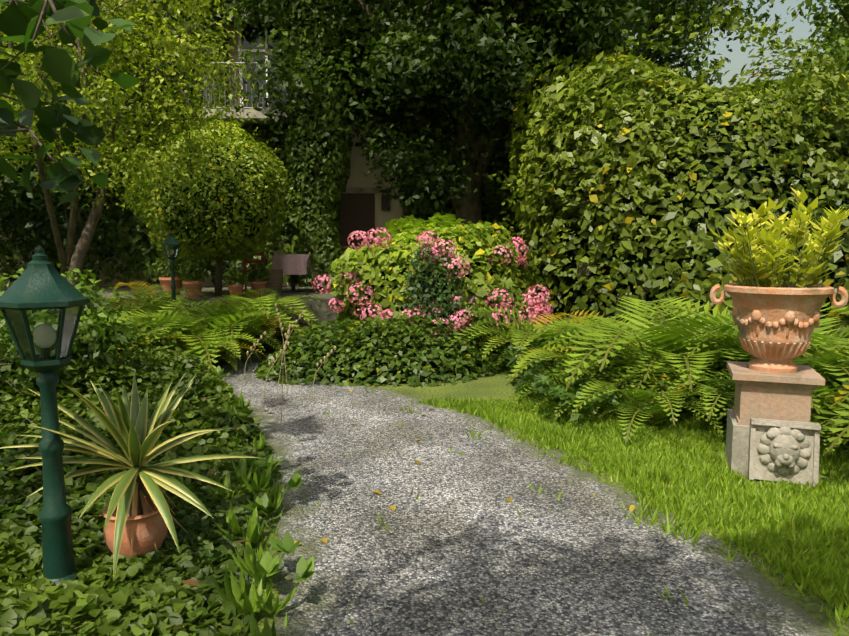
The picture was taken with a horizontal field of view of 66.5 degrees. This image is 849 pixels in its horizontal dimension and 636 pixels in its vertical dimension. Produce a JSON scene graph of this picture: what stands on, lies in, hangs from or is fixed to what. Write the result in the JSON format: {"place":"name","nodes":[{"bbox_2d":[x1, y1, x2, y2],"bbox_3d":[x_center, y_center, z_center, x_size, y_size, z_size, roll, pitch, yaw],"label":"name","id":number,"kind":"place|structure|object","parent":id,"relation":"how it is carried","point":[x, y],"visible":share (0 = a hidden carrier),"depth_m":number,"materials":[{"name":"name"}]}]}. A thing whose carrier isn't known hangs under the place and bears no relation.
{"place":"outdoors","nodes":[
{"label":"outdoors","id":0,"kind":"place"},
{"bbox_2d":[0,0,138,205],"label":"leaves","id":1,"kind":"object","parent":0,"point":[18,22],"depth_m":2.76,"materials":[{"name":"green plant"}]},
{"bbox_2d":[194,313,337,354],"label":"earth bank","id":2,"kind":"structure","parent":0,"point":[268,348],"depth_m":9.70,"materials":[{"name":"brown soil"}]},
{"bbox_2d":[259,269,282,293],"bbox_3d":[-2.886,-0.680,12.204,0.461,0.460,0.461,0,6,-1],"label":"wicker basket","id":3,"kind":"object","parent":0,"point":[275,281],"visible":0.69,"depth_m":12.04,"materials":[{"name":"brown wicker"}]},
{"bbox_2d":[0,0,556,285],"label":"house","id":4,"kind":"structure","parent":0,"point":[367,205],"depth_m":14.67,"materials":[{"name":"plaster"},{"name":"stone"},{"name":"wood"}]},
{"bbox_2d":[202,62,311,113],"bbox_3d":[-3.498,-4.805,13.825,2.094,0.912,1.292,0,6,-1],"label":"balcony railing","id":5,"kind":"object","parent":4,"relation":"on","point":[254,63],"visible":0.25,"depth_m":13.21,"materials":[{"name":"grey metal"}]},
{"bbox_2d":[0,340,848,635],"bbox_3d":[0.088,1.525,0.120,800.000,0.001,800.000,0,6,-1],"label":"ground","id":6,"kind":"structure","parent":0,"point":[484,386],"depth_m":3.69,"materials":[{"name":"green plant"}]},
{"bbox_2d":[0,245,89,584],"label":"lamp post","id":7,"kind":"object","parent":6,"relation":"on","point":[41,283],"visible":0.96,"depth_m":2.88,"materials":[{"name":"green metal"}]},
{"bbox_2d":[0,263,151,434],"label":"shrub","id":8,"kind":"object","parent":6,"relation":"on","point":[90,335],"depth_m":5.81,"materials":[{"name":"green plant"}]},
{"bbox_2d":[0,0,262,309],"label":"light tree","id":9,"kind":"object","parent":6,"relation":"on","point":[156,106],"depth_m":7.85,"materials":[{"name":"green plant"}]},
{"bbox_2d":[102,460,167,559],"bbox_3d":[-1.450,0.945,3.249,0.300,0.501,0.300,0,6,-1],"label":"yucca pot","id":10,"kind":"object","parent":6,"relation":"on","point":[150,529],"visible":0.54,"depth_m":3.16,"materials":[{"name":"orange ceramic"}]},
{"bbox_2d":[0,372,266,577],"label":"yucca leaves","id":11,"kind":"object","parent":10,"relation":"in","point":[134,435],"visible":0.94,"depth_m":3.12,"materials":[{"name":"green plant"}]},
{"bbox_2d":[0,307,316,635],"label":"undergrowth leaves","id":12,"kind":"object","parent":6,"relation":"on","point":[23,597],"visible":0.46,"depth_m":3.47,"materials":[{"name":"green plant"}]},
{"bbox_2d":[1,286,524,339],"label":"stone wall","id":13,"kind":"structure","parent":6,"relation":"on","point":[320,310],"depth_m":11.25,"materials":[{"name":"stone"}]},
{"bbox_2d":[0,0,148,267],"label":"tree","id":14,"kind":"object","parent":13,"relation":"on","point":[18,189],"depth_m":12.61,"materials":[{"name":"green plant"}]},
{"bbox_2d":[162,232,180,308],"bbox_3d":[-3.896,-0.499,10.042,0.240,1.652,0.278,0,6,-1],"label":"lamp post","id":15,"kind":"object","parent":13,"relation":"on","point":[171,240],"visible":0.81,"depth_m":9.98,"materials":[{"name":"metal"}]},
{"bbox_2d":[120,118,301,296],"bbox_3d":[-3.677,-1.921,11.364,3.004,3.113,2.746,0,6,-1],"label":"topiary","id":16,"kind":"object","parent":13,"relation":"on","point":[161,231],"depth_m":10.66,"materials":[{"name":"green plant"}]},
{"bbox_2d":[152,252,270,297],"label":"potted plants","id":17,"kind":"object","parent":13,"relation":"on","point":[237,275],"depth_m":11.31,"materials":[{"name":"orange ceramic"}]},
{"bbox_2d":[240,252,264,291],"bbox_3d":[-3.343,-0.910,12.574,0.420,0.840,0.420,0,6,-1],"label":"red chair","id":18,"kind":"object","parent":13,"relation":"on","point":[255,261],"visible":0.27,"depth_m":12.72,"materials":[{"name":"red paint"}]},
{"bbox_2d":[271,254,315,291],"bbox_3d":[-2.577,-0.885,12.792,0.890,0.745,0.909,0,6,-1],"label":"table with cloth","id":19,"kind":"object","parent":13,"relation":"on","point":[292,265],"visible":0.77,"depth_m":12.44,"materials":[{"name":"grey fabric"}]},
{"bbox_2d":[0,0,629,286],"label":"house creeper leaves","id":20,"kind":"object","parent":13,"relation":"on","point":[305,239],"visible":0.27,"depth_m":13.77,"materials":[{"name":"green plant"}]},
{"bbox_2d":[315,110,323,290],"bbox_3d":[-2.102,-2.337,12.949,0.111,3.600,0.111,2,6,21],"label":"creeper post","id":21,"kind":"object","parent":13,"relation":"on","point":[318,174],"visible":0.27,"depth_m":12.91,"materials":[{"name":"brown wood"}]},
{"bbox_2d":[338,246,358,260],"bbox_3d":[-1.609,-1.047,13.496,0.460,0.920,0.460,0,6,-1],"label":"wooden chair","id":22,"kind":"object","parent":13,"relation":"on","point":[345,247],"visible":0.08,"depth_m":13.64,"materials":[{"name":"brown wood"}]},
{"bbox_2d":[253,310,528,387],"bbox_3d":[-0.425,0.701,8.683,3.904,1.549,3.373,0,6,-1],"label":"ivy bed","id":23,"kind":"object","parent":6,"relation":"on","point":[313,341],"depth_m":7.82,"materials":[{"name":"green plant"}]},
{"bbox_2d":[380,231,482,348],"bbox_3d":[0.112,0.020,8.995,1.488,2.439,1.027,0,6,-1],"label":"dark shrub","id":24,"kind":"object","parent":6,"relation":"on","point":[435,272],"depth_m":8.68,"materials":[{"name":"green plant"}]},
{"bbox_2d":[311,212,553,355],"bbox_3d":[0.160,-0.254,9.825,3.762,2.710,2.745,0,6,-1],"label":"hydrangea","id":25,"kind":"object","parent":6,"relation":"on","point":[370,263],"depth_m":9.06,"materials":[{"name":"green plant"}]},
{"bbox_2d":[76,281,848,456],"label":"ferns","id":26,"kind":"object","parent":6,"relation":"on","point":[213,335],"visible":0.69,"depth_m":6.37,"materials":[{"name":"green plant"}]},
{"bbox_2d":[219,0,783,247],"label":"tree","id":27,"kind":"object","parent":6,"relation":"on","point":[401,70],"depth_m":11.84,"materials":[{"name":"green plant"}]},
{"bbox_2d":[237,387,848,635],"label":"grass","id":28,"kind":"structure","parent":6,"relation":"on","point":[681,475],"depth_m":4.12,"materials":[{"name":"green plant"}]},
{"bbox_2d":[578,242,593,287],"bbox_3d":[2.560,-0.354,9.774,0.533,1.721,0.420,0,6,-1],"label":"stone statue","id":29,"kind":"object","parent":6,"relation":"on","point":[580,269],"visible":0.02,"depth_m":9.64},
{"bbox_2d":[466,0,848,352],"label":"creeper mound","id":30,"kind":"object","parent":6,"relation":"on","point":[611,125],"depth_m":9.15,"materials":[{"name":"green plant"}]},
{"bbox_2d":[491,321,848,450],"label":"border leaves","id":31,"kind":"object","parent":6,"relation":"on","point":[540,383],"visible":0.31,"depth_m":5.90,"materials":[{"name":"green plant"}]},
{"bbox_2d":[623,0,730,85],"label":"tree","id":32,"kind":"object","parent":6,"relation":"on","point":[702,46],"depth_m":18.24,"materials":[{"name":"green plant"}]},
{"bbox_2d":[710,283,847,486],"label":"urn on pedestal","id":33,"kind":"object","parent":6,"relation":"on","point":[773,433],"visible":0.98,"depth_m":4.30,"materials":[{"name":"stone"}]},
{"bbox_2d":[708,187,848,287],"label":"urn plant","id":34,"kind":"object","parent":33,"relation":"on","point":[770,239],"depth_m":4.30,"materials":[{"name":"plant"}]},
{"bbox_2d":[766,0,848,104],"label":"tree","id":35,"kind":"object","parent":6,"relation":"on","point":[836,48],"depth_m":17.28,"materials":[{"name":"green plant"}]},
{"bbox_2d":[791,111,848,237],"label":"tree","id":36,"kind":"object","parent":6,"relation":"on","point":[825,182],"depth_m":9.98,"materials":[{"name":"green plant"}]},
{"bbox_2d":[204,353,835,635],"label":"gravel path","id":37,"kind":"structure","parent":0,"point":[464,538],"depth_m":3.40,"materials":[{"name":"grey gravel"}]},
{"bbox_2d":[240,303,335,428],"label":"dry grass stalks","id":38,"kind":"object","parent":37,"relation":"on","point":[285,344],"visible":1,"depth_m":6.18,"materials":[{"name":"brown plant"}]},
{"bbox_2d":[263,389,634,544],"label":"fallen leaves","id":39,"kind":"object","parent":37,"relation":"on","point":[393,508],"visible":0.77,"depth_m":3.94,"materials":[{"name":"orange plant"}]},
{"bbox_2d":[629,0,846,106],"label":"sky","id":40,"kind":"structure","parent":0,"point":[738,58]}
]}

